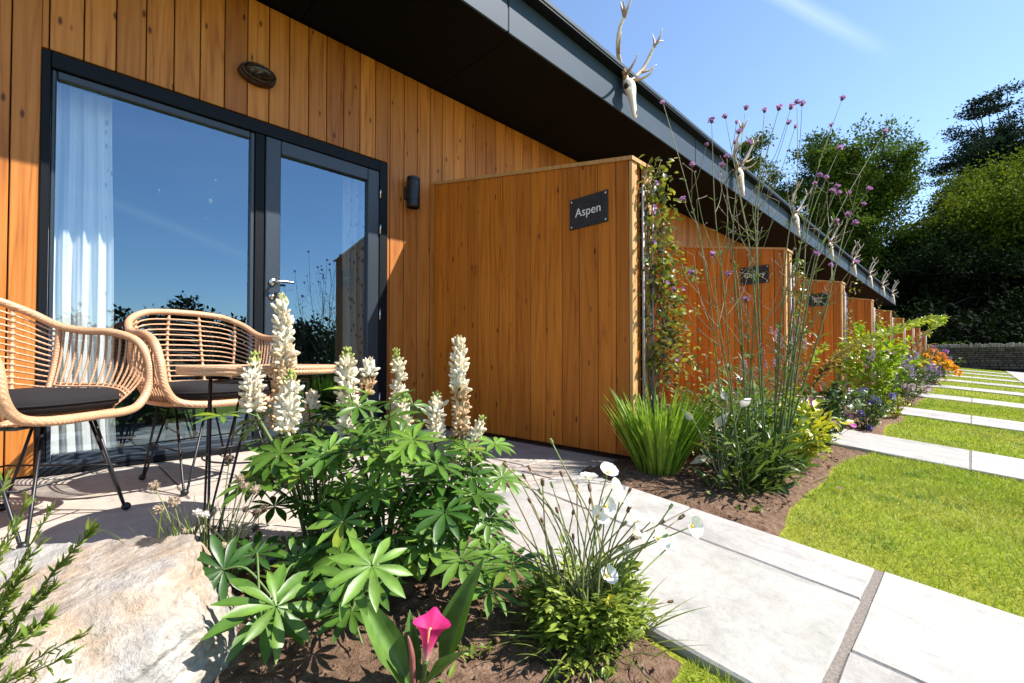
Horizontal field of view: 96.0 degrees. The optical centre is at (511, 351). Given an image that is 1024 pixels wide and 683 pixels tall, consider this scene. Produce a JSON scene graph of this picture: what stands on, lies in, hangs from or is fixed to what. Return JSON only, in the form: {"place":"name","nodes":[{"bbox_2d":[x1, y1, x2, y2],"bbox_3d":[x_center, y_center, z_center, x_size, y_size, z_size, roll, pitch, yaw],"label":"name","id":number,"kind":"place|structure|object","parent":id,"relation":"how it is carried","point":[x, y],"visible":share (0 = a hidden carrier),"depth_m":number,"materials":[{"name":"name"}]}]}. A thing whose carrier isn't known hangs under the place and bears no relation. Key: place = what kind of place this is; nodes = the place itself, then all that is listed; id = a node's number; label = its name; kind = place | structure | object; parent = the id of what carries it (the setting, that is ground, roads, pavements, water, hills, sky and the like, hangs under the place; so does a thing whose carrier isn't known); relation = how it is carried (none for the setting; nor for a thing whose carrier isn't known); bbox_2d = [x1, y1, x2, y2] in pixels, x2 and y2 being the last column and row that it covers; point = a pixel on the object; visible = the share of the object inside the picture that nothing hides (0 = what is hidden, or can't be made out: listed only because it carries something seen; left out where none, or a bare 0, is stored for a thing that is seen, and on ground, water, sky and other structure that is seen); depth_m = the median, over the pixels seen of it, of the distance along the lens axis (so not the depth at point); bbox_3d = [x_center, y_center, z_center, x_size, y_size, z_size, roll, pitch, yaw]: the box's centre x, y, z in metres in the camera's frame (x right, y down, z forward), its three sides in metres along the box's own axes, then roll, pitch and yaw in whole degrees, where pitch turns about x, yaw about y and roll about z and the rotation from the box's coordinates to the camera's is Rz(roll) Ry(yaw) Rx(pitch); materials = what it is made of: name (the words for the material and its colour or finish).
{"place":"outdoors","nodes":[
{"label":"outdoors","id":0,"kind":"place"},
{"bbox_2d":[0,428,617,569],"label":"patio","id":1,"kind":"structure","parent":0,"point":[82,499],"depth_m":2.08,"materials":[{"name":"stone"}]},
{"bbox_2d":[0,297,154,548],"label":"rattan chair","id":2,"kind":"object","parent":1,"relation":"on","point":[49,403],"visible":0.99,"depth_m":1.86,"materials":[{"name":"beige wicker"}]},
{"bbox_2d":[124,309,296,495],"bbox_3d":[-1.580,0.210,2.399,0.636,0.892,0.663,-1,-1,34],"label":"rattan chair","id":3,"kind":"object","parent":1,"relation":"on","point":[167,392],"visible":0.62,"depth_m":2.29,"materials":[{"name":"beige wicker"}]},
{"bbox_2d":[175,364,335,536],"bbox_3d":[-0.925,0.348,1.700,0.519,0.599,0.519,1,-1,-45],"label":"round table","id":4,"kind":"object","parent":1,"relation":"on","point":[230,370],"visible":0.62,"depth_m":1.55,"materials":[{"name":"wood"}]},
{"bbox_2d":[4,388,872,573],"bbox_3d":[6.611,0.825,10.206,30.600,0.046,1.998,1,-1,-45],"label":"patio bedding","id":5,"kind":"object","parent":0,"point":[572,449],"depth_m":3.21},
{"bbox_2d":[0,0,897,480],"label":"terrace building","id":6,"kind":"structure","parent":5,"relation":"on","point":[382,100],"depth_m":3.93,"materials":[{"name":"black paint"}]},
{"bbox_2d":[44,82,116,460],"bbox_3d":[-2.542,-0.538,2.722,0.341,2.310,0.052,1,-1,-45],"label":"curtain","id":7,"kind":"object","parent":6,"relation":"hanging from","point":[83,290],"visible":0.59,"depth_m":2.72,"materials":[{"name":"white fabric"}]},
{"bbox_2d":[150,407,206,441],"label":"potted plant","id":8,"kind":"object","parent":6,"relation":"on","point":[171,430],"visible":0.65,"depth_m":3.18,"materials":[{"name":"green plant"}]},
{"bbox_2d":[156,131,246,219],"bbox_3d":[-2.666,-1.613,4.080,0.816,0.692,0.878,1,-1,-45],"label":"pendant lamp","id":9,"kind":"object","parent":6,"relation":"hanging from","point":[210,199],"visible":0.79,"depth_m":4.05,"materials":[{"name":"white metal"}]},
{"bbox_2d":[34,48,387,476],"bbox_3d":[-1.804,-0.471,3.188,2.055,2.277,0.142,1,-1,-45],"label":"window frame","id":10,"kind":"structure","parent":6,"relation":"in","point":[52,60],"depth_m":2.98,"materials":[{"name":"black paint"}]},
{"bbox_2d":[237,61,276,88],"bbox_3d":[-1.728,-1.910,3.155,0.240,0.133,0.138,1,-1,-45],"label":"bulkhead lamp","id":11,"kind":"object","parent":6,"relation":"attached to","point":[257,74],"visible":1,"depth_m":3.13,"materials":[{"name":"brown metal"}]},
{"bbox_2d":[262,136,381,440],"bbox_3d":[-1.414,-0.443,3.533,0.886,2.140,0.146,1,-1,-45],"label":"glazed door","id":12,"kind":"structure","parent":6,"relation":"in","point":[275,149],"depth_m":3.51,"materials":[{"name":"paint"}]},
{"bbox_2d":[340,176,363,414],"bbox_3d":[-1.343,-0.517,3.920,0.254,2.310,0.052,1,-1,-45],"label":"curtain","id":13,"kind":"object","parent":6,"relation":"hanging from","point":[353,249],"visible":0.53,"depth_m":3.92,"materials":[{"name":"white fabric"}]},
{"bbox_2d":[404,175,419,209],"bbox_3d":[-0.865,-1.381,4.008,0.114,0.261,0.141,1,-1,-45],"label":"cylinder lamp","id":14,"kind":"object","parent":6,"relation":"attached to","point":[412,193],"visible":1,"depth_m":3.95,"materials":[{"name":"black metal"}]},
{"bbox_2d":[616,0,662,118],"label":"stag skull","id":15,"kind":"object","parent":6,"relation":"attached to","point":[629,86],"visible":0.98,"depth_m":4.54},
{"bbox_2d":[733,119,759,195],"bbox_3d":[3.385,-2.760,6.714,0.276,0.989,0.773,-1,-1,42],"label":"stag skull","id":16,"kind":"object","parent":6,"relation":"attached to","point":[741,174],"visible":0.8,"depth_m":6.70},
{"bbox_2d":[791,179,811,235],"bbox_3d":[5.533,-2.722,8.861,0.774,0.989,0.276,1,-1,-43],"label":"stag skull","id":17,"kind":"object","parent":6,"relation":"attached to","point":[795,216],"visible":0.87,"depth_m":8.86},
{"bbox_2d":[827,217,842,259],"bbox_3d":[7.691,-2.685,11.019,0.774,0.989,0.276,1,-1,-43],"label":"stag skull","id":18,"kind":"object","parent":6,"relation":"attached to","point":[828,244],"visible":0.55,"depth_m":11.03},
{"bbox_2d":[851,240,863,275],"bbox_3d":[9.849,-2.647,13.176,0.773,0.989,0.276,1,-1,-44],"label":"stag skull","id":19,"kind":"object","parent":6,"relation":"attached to","point":[852,262],"visible":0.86,"depth_m":13.16},
{"bbox_2d":[868,257,877,287],"bbox_3d":[12.013,-2.609,15.341,0.276,0.989,0.774,-1,-1,42],"label":"stag skull","id":20,"kind":"object","parent":6,"relation":"attached to","point":[870,277],"visible":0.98,"depth_m":15.33},
{"bbox_2d":[881,270,889,296],"bbox_3d":[14.166,-2.572,17.493,0.276,0.989,0.773,-1,-1,44],"label":"stag skull","id":21,"kind":"object","parent":6,"relation":"attached to","point":[882,286],"visible":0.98,"depth_m":17.48},
{"bbox_2d":[891,280,898,303],"bbox_3d":[16.324,-2.534,19.651,0.276,0.989,0.773,-1,-1,43],"label":"stag skull","id":22,"kind":"object","parent":6,"relation":"attached to","point":[892,294],"visible":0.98,"depth_m":19.64},
{"bbox_2d":[434,155,654,455],"bbox_3d":[0.111,-0.447,3.596,0.274,2.259,2.072,1,-1,-45],"label":"timber partition","id":23,"kind":"object","parent":5,"relation":"on","point":[539,305],"visible":0.77,"depth_m":3.29,"materials":[{"name":"black orange-brown timber boards"}]},
{"bbox_2d":[570,189,607,230],"bbox_3d":[0.500,-0.927,3.027,0.014,0.204,0.304,1,-1,-45],"label":"name plaque","id":24,"kind":"object","parent":23,"relation":"attached to","point":[589,210],"visible":1,"depth_m":3.02,"materials":[{"name":"stone"}]},
{"bbox_2d":[654,245,794,408],"bbox_3d":[2.416,-0.407,5.901,0.274,2.259,2.072,1,-1,-45],"label":"timber partition","id":25,"kind":"object","parent":5,"relation":"on","point":[742,260],"visible":0.34,"depth_m":5.57,"materials":[{"name":"timber"}]},
{"bbox_2d":[740,264,768,284],"bbox_3d":[2.805,-0.887,5.332,0.014,0.204,0.304,1,-1,-45],"label":"name plaque","id":26,"kind":"object","parent":25,"relation":"attached to","point":[762,269],"visible":0.63,"depth_m":5.33,"materials":[{"name":"stone"}]},
{"bbox_2d":[792,278,847,397],"bbox_3d":[4.608,-0.368,8.092,0.274,2.259,2.072,1,-1,-45],"label":"timber partition","id":27,"kind":"object","parent":5,"relation":"on","point":[835,320],"visible":0.26,"depth_m":7.46,"materials":[{"name":"wood"}]},
{"bbox_2d":[808,293,828,306],"bbox_3d":[4.997,-0.849,7.523,0.014,0.204,0.304,1,-1,-45],"label":"name plaque","id":28,"kind":"object","parent":27,"relation":"attached to","point":[817,298],"visible":0.66,"depth_m":7.52,"materials":[{"name":"metal"}]},
{"bbox_2d":[845,297,875,387],"bbox_3d":[6.764,-0.331,10.249,0.274,2.259,2.072,1,-1,-45],"label":"timber partition","id":29,"kind":"object","parent":5,"relation":"on","point":[862,309],"visible":0.2,"depth_m":9.58,"materials":[{"name":"wood"}]},
{"bbox_2d":[875,309,892,356],"bbox_3d":[8.921,-0.293,12.405,0.274,2.259,2.072,1,-1,-45],"label":"timber partition","id":30,"kind":"object","parent":5,"relation":"on","point":[886,315],"visible":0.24,"depth_m":11.71,"materials":[{"name":"wood"}]},
{"bbox_2d":[893,317,905,366],"bbox_3d":[11.042,-0.256,14.526,0.274,2.259,2.072,1,-1,-45],"label":"timber partition","id":31,"kind":"object","parent":5,"relation":"on","point":[903,334],"visible":0.14,"depth_m":13.81,"materials":[{"name":"wood"}]},
{"bbox_2d":[904,323,914,355],"bbox_3d":[13.164,-0.219,16.647,0.274,2.259,2.072,1,-1,-45],"label":"timber partition","id":32,"kind":"object","parent":5,"relation":"on","point":[910,332],"visible":0.12,"depth_m":15.91,"materials":[{"name":"wood"}]},
{"bbox_2d":[913,327,920,353],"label":"timber partition","id":33,"kind":"object","parent":5,"relation":"on","point":[916,332],"visible":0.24,"depth_m":18.03,"materials":[{"name":"wood"}]},
{"bbox_2d":[920,331,926,365],"bbox_3d":[17.406,-0.145,20.889,0.274,2.259,2.072,1,-1,-45],"label":"timber partition","id":34,"kind":"object","parent":5,"relation":"on","point":[924,342],"visible":0.14,"depth_m":20.16,"materials":[{"name":"wood"}]},
{"bbox_2d":[211,527,681,682],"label":"bed","id":35,"kind":"object","parent":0,"point":[244,665],"visible":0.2,"depth_m":1.05,"materials":[{"name":"soil"}]},
{"bbox_2d":[0,468,107,682],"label":"needle shrub","id":36,"kind":"object","parent":35,"relation":"on","point":[11,594],"visible":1,"depth_m":0.64,"materials":[{"name":"green plant"}]},
{"bbox_2d":[0,534,238,682],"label":"boulder","id":37,"kind":"object","parent":35,"relation":"on","point":[141,603],"visible":0.75,"depth_m":0.89,"materials":[{"name":"stone"}]},
{"bbox_2d":[104,454,280,589],"bbox_3d":[-0.851,0.456,1.235,0.418,0.376,0.400,0,-1,-26],"label":"thrift plant","id":38,"kind":"object","parent":35,"relation":"on","point":[173,501],"visible":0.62,"depth_m":1.20,"materials":[{"name":"green plant"}]},
{"bbox_2d":[197,530,327,665],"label":"lupin plant","id":39,"kind":"object","parent":35,"relation":"on","point":[268,627],"visible":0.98,"depth_m":0.98,"materials":[{"name":"green plant"}]},
{"bbox_2d":[193,292,371,578],"bbox_3d":[-0.647,0.224,1.426,0.529,0.846,0.676,1,-1,-45],"label":"lupin plant","id":40,"kind":"object","parent":35,"relation":"on","point":[269,470],"visible":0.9,"depth_m":1.36,"materials":[{"name":"green plant"}]},
{"bbox_2d":[307,537,412,644],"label":"lupin plant","id":41,"kind":"object","parent":35,"relation":"on","point":[360,576],"visible":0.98,"depth_m":0.92,"materials":[{"name":"green plant"}]},
{"bbox_2d":[291,346,468,596],"bbox_3d":[-0.392,0.322,1.392,0.569,0.686,0.614,0,-1,-13],"label":"lupin plant","id":42,"kind":"object","parent":35,"relation":"on","point":[379,495],"visible":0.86,"depth_m":1.28,"materials":[{"name":"green plant"}]},
{"bbox_2d":[360,559,483,682],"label":"calla lily","id":43,"kind":"object","parent":35,"relation":"on","point":[398,655],"visible":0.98,"depth_m":0.95,"materials":[{"name":"green plant"}]},
{"bbox_2d":[372,334,543,617],"bbox_3d":[-0.189,0.308,1.348,0.479,0.736,0.631,0,-1,-9],"label":"lupin plant","id":44,"kind":"object","parent":35,"relation":"on","point":[442,502],"visible":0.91,"depth_m":1.25,"materials":[{"name":"green plant"}]},
{"bbox_2d":[220,436,846,682],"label":"clods","id":45,"kind":"object","parent":35,"relation":"on","point":[288,649],"visible":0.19,"depth_m":1.10,"materials":[{"name":"soil"}]},
{"bbox_2d":[482,438,709,682],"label":"poppy plant","id":46,"kind":"object","parent":35,"relation":"on","point":[588,606],"visible":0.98,"depth_m":1.12,"materials":[{"name":"green plant"}]},
{"bbox_2d":[435,467,810,682],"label":"seedlings","id":47,"kind":"object","parent":35,"relation":"on","point":[556,674],"visible":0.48,"depth_m":1.06,"materials":[{"name":"green plant"}]},
{"bbox_2d":[580,431,867,535],"bbox_3d":[1.519,0.716,3.055,2.395,0.117,1.091,1,-1,-45],"label":"bed","id":48,"kind":"object","parent":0,"point":[774,522],"visible":0.34,"depth_m":2.36,"materials":[{"name":"soil"}]},
{"bbox_2d":[600,382,729,475],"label":"crocosmia clump","id":49,"kind":"object","parent":48,"relation":"on","point":[662,440],"visible":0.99,"depth_m":2.49,"materials":[{"name":"green plant"}]},
{"bbox_2d":[637,154,715,412],"bbox_3d":[1.066,-0.292,2.988,0.717,1.931,0.356,1,-1,-31],"label":"climbing plant","id":50,"kind":"object","parent":48,"relation":"on","point":[666,276],"visible":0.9,"depth_m":2.90,"materials":[{"name":"green plant"}]},
{"bbox_2d":[659,383,720,460],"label":"leafy perennial","id":51,"kind":"object","parent":48,"relation":"on","point":[694,453],"visible":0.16,"depth_m":2.94,"materials":[{"name":"green plant"}]},
{"bbox_2d":[681,390,750,488],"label":"silver plant","id":52,"kind":"object","parent":48,"relation":"on","point":[718,420],"visible":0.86,"depth_m":2.39,"materials":[{"name":"green plant"}]},
{"bbox_2d":[684,367,774,470],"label":"leafy perennial","id":53,"kind":"object","parent":48,"relation":"on","point":[740,429],"visible":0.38,"depth_m":2.71,"materials":[{"name":"green plant"}]},
{"bbox_2d":[660,99,804,503],"bbox_3d":[1.060,-0.311,2.316,0.652,2.058,0.651,1,-1,-45],"label":"verbena plant","id":54,"kind":"object","parent":48,"relation":"on","point":[756,459],"visible":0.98,"depth_m":2.29,"materials":[{"name":"green plant"}]},
{"bbox_2d":[676,353,788,440],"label":"leafy perennial","id":55,"kind":"object","parent":48,"relation":"on","point":[737,393],"visible":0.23,"depth_m":3.23,"materials":[{"name":"green plant"}]},
{"bbox_2d":[698,103,808,490],"bbox_3d":[1.261,-0.350,2.421,0.586,2.143,0.508,1,-1,-45],"label":"verbena plant","id":56,"kind":"object","parent":48,"relation":"on","point":[744,465],"visible":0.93,"depth_m":2.42,"materials":[{"name":"green plant"}]},
{"bbox_2d":[725,440,811,493],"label":"leafy perennial","id":57,"kind":"object","parent":48,"relation":"on","point":[773,476],"visible":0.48,"depth_m":2.40,"materials":[{"name":"green plant"}]},
{"bbox_2d":[731,402,809,457],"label":"leafy perennial","id":58,"kind":"object","parent":48,"relation":"on","point":[770,420],"visible":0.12,"depth_m":2.78,"materials":[{"name":"green plant"}]},
{"bbox_2d":[734,380,824,441],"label":"leafy perennial","id":59,"kind":"object","parent":48,"relation":"on","point":[819,400],"visible":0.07,"depth_m":3.23,"materials":[{"name":"green plant"}]},
{"bbox_2d":[757,393,853,464],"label":"variegated shrub","id":60,"kind":"object","parent":48,"relation":"on","point":[816,424],"visible":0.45,"depth_m":2.90,"materials":[{"name":"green plant"}]},
{"bbox_2d":[734,94,887,485],"bbox_3d":[1.667,-0.380,2.526,0.957,2.217,0.520,0,-1,0],"label":"verbena plant","id":61,"kind":"object","parent":48,"relation":"on","point":[777,409],"visible":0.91,"depth_m":2.48,"materials":[{"name":"green plant"}]},
{"bbox_2d":[789,374,865,449],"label":"mallow plant","id":62,"kind":"object","parent":48,"relation":"on","point":[833,401],"visible":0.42,"depth_m":3.45,"materials":[{"name":"green plant"}]},
{"bbox_2d":[446,472,1023,682],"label":"path","id":63,"kind":"structure","parent":0,"point":[756,621],"depth_m":1.33,"materials":[{"name":"stone"}]},
{"bbox_2d":[468,367,1023,682],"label":"lawn","id":64,"kind":"structure","parent":0,"point":[681,659],"depth_m":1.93,"materials":[{"name":"green plant"}]},
{"bbox_2d":[847,396,922,406],"bbox_3d":[6.003,0.779,7.480,2.095,0.087,0.993,1,-1,-45],"label":"bed","id":65,"kind":"object","parent":64,"relation":"on","point":[917,400],"visible":0.1,"depth_m":7.33,"materials":[{"name":"soil"}]},
{"bbox_2d":[843,279,862,398],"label":"climbing plant","id":66,"kind":"object","parent":65,"relation":"on","point":[850,300],"visible":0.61,"depth_m":7.38,"materials":[{"name":"green plant"}]},
{"bbox_2d":[854,347,937,401],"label":"salvia plant","id":67,"kind":"object","parent":65,"relation":"on","point":[911,380],"visible":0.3,"depth_m":6.88,"materials":[{"name":"purple plant"}]},
{"bbox_2d":[871,351,942,396],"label":"salvia plant","id":68,"kind":"object","parent":65,"relation":"on","point":[924,382],"visible":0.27,"depth_m":7.95,"materials":[{"name":"purple plant"}]},
{"bbox_2d":[888,382,931,405],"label":"leafy perennial","id":69,"kind":"object","parent":65,"relation":"on","point":[907,389],"visible":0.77,"depth_m":6.73,"materials":[{"name":"grey plant"}]},
{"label":"bed","id":70,"kind":"structure","parent":64,"relation":"on","visible":0},
{"bbox_2d":[873,298,884,355],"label":"climbing plant","id":71,"kind":"object","parent":70,"relation":"on","point":[878,320],"visible":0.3,"depth_m":9.57,"materials":[{"name":"green plant"}]},
{"bbox_2d":[898,350,935,385],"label":"leafy perennial","id":72,"kind":"object","parent":70,"relation":"on","point":[913,358],"visible":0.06,"depth_m":9.96,"materials":[{"name":"green plant"}]},
{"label":"bed","id":73,"kind":"structure","parent":64,"relation":"on","visible":0},
{"bbox_2d":[903,335,944,380],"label":"leafy perennial","id":74,"kind":"object","parent":73,"relation":"on","point":[924,350],"visible":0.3,"depth_m":12.34,"materials":[{"name":"green plant"}]},
{"bbox_2d":[498,372,1014,682],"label":"path bedding","id":75,"kind":"object","parent":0,"point":[832,674],"visible":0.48,"depth_m":1.29,"materials":[{"name":"grey concrete"}]},
{"bbox_2d":[549,0,1023,242],"label":"sky","id":76,"kind":"structure","parent":0,"point":[921,60],"materials":[{"name":"blue"}]},
{"bbox_2d":[815,407,903,434],"bbox_3d":[3.824,0.756,5.310,2.145,0.112,0.982,1,-1,-45],"label":"bed","id":77,"kind":"object","parent":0,"point":[880,428],"visible":0.2,"depth_m":4.95,"materials":[{"name":"soil"}]},
{"bbox_2d":[787,248,814,386],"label":"climbing plant","id":78,"kind":"object","parent":77,"relation":"on","point":[804,294],"visible":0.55,"depth_m":5.21,"materials":[{"name":"green plant"}]},
{"bbox_2d":[826,385,901,430],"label":"geranium plant","id":79,"kind":"object","parent":77,"relation":"on","point":[876,407],"visible":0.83,"depth_m":4.52,"materials":[{"name":"green plant"}]},
{"bbox_2d":[795,314,950,399],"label":"arching shrub","id":80,"kind":"object","parent":77,"relation":"on","point":[889,331],"visible":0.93,"depth_m":4.30,"materials":[{"name":"green plant"}]},
{"bbox_2d":[828,320,930,417],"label":"lime shrub","id":81,"kind":"object","parent":77,"relation":"on","point":[882,364],"visible":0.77,"depth_m":5.43,"materials":[{"name":"green plant"}]},
{"bbox_2d":[885,394,911,418],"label":"lime shrub","id":82,"kind":"object","parent":77,"relation":"on","point":[895,414],"visible":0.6,"depth_m":5.46,"materials":[{"name":"green plant"}]},
{"bbox_2d":[809,428,1023,481],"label":"path","id":83,"kind":"structure","parent":0,"point":[988,463],"depth_m":3.57,"materials":[{"name":"stone"}]},
{"bbox_2d":[739,318,808,401],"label":"grey shrub","id":84,"kind":"object","parent":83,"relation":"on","point":[765,361],"visible":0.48,"depth_m":4.20,"materials":[{"name":"green plant"}]},
{"bbox_2d":[818,400,1023,432],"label":"path","id":85,"kind":"structure","parent":0,"point":[979,420],"depth_m":5.67,"materials":[{"name":"stone"}]},
{"bbox_2d":[898,392,1023,408],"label":"path","id":86,"kind":"structure","parent":0,"point":[975,400],"depth_m":7.79,"materials":[{"name":"stone"}]},
{"bbox_2d":[900,384,1023,395],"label":"path","id":87,"kind":"structure","parent":0,"point":[982,390],"depth_m":9.83,"materials":[{"name":"stone"}]},
{"bbox_2d":[898,353,961,384],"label":"orange daisy plant","id":88,"kind":"object","parent":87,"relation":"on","point":[945,365],"visible":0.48,"depth_m":10.62,"materials":[{"name":"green plant"}]},
{"bbox_2d":[913,379,1023,388],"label":"path","id":89,"kind":"structure","parent":0,"point":[990,384],"depth_m":11.86,"materials":[{"name":"stone"}]},
{"bbox_2d":[945,369,1009,374],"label":"path","id":90,"kind":"structure","parent":0,"point":[983,371],"depth_m":18.14,"materials":[{"name":"stone"}]},
{"bbox_2d":[946,372,1014,377],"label":"path","id":91,"kind":"structure","parent":0,"point":[987,375],"depth_m":15.99,"materials":[{"name":"stone"}]},
{"bbox_2d":[945,375,1021,382],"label":"path","id":92,"kind":"structure","parent":0,"point":[992,379],"depth_m":13.91,"materials":[{"name":"stone"}]},
{"bbox_2d":[1006,371,1023,383],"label":"walk","id":93,"kind":"structure","parent":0,"point":[1019,376],"depth_m":17.10,"materials":[{"name":"concrete"}]},
{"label":"ground","id":94,"kind":"structure","parent":0,"visible":0},
{"bbox_2d":[733,130,805,213],"bbox_3d":[21.431,-8.943,39.953,8.652,19.598,8.829,1,-1,-45],"label":"ash tree","id":95,"kind":"object","parent":94,"relation":"on","point":[757,168],"visible":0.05,"depth_m":38.50,"materials":[{"name":"green plant"}]},
{"bbox_2d":[774,113,947,316],"bbox_3d":[26.852,-8.717,36.074,11.384,18.979,11.072,1,-1,-45],"label":"oak tree","id":96,"kind":"object","parent":94,"relation":"on","point":[896,183],"visible":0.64,"depth_m":34.06,"materials":[{"name":"green plant"}]},
{"bbox_2d":[925,348,951,378],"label":"orange daisy plant","id":97,"kind":"object","parent":94,"relation":"on","point":[944,354],"visible":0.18,"depth_m":12.89,"materials":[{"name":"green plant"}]},
{"bbox_2d":[864,195,1023,340],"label":"woodland tree","id":98,"kind":"object","parent":94,"relation":"on","point":[929,289],"visible":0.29,"depth_m":31.84,"materials":[{"name":"green plant"}]},
{"bbox_2d":[866,221,1023,342],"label":"woodland tree","id":99,"kind":"object","parent":94,"relation":"on","point":[1009,276],"visible":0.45,"depth_m":29.88,"materials":[{"name":"green plant"}]},
{"bbox_2d":[890,296,1023,347],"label":"undergrowth","id":100,"kind":"object","parent":94,"relation":"on","point":[975,333],"visible":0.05,"depth_m":24.25,"materials":[{"name":"green plant"}]},
{"bbox_2d":[895,143,1023,261],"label":"woodland tree","id":101,"kind":"object","parent":94,"relation":"on","point":[995,211],"visible":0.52,"depth_m":31.88,"materials":[{"name":"green plant"}]},
{"bbox_2d":[919,78,1023,213],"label":"pine tree","id":102,"kind":"object","parent":94,"relation":"on","point":[1004,136],"visible":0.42,"depth_m":46.45,"materials":[{"name":"green plant"}]},
{"bbox_2d":[927,342,1023,371],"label":"dry stone wall","id":103,"kind":"structure","parent":94,"relation":"on","point":[1004,357],"depth_m":20.84,"materials":[{"name":"grey stone"}]},
{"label":"bed","id":104,"kind":"structure","parent":0,"visible":0},
{"bbox_2d":[922,346,953,375],"bbox_3d":[13.039,0.318,14.107,0.876,1.008,0.713,0,-1,-12],"label":"purple aster","id":105,"kind":"object","parent":104,"relation":"on","point":[947,350],"visible":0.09,"depth_m":14.05,"materials":[{"name":"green plant"}]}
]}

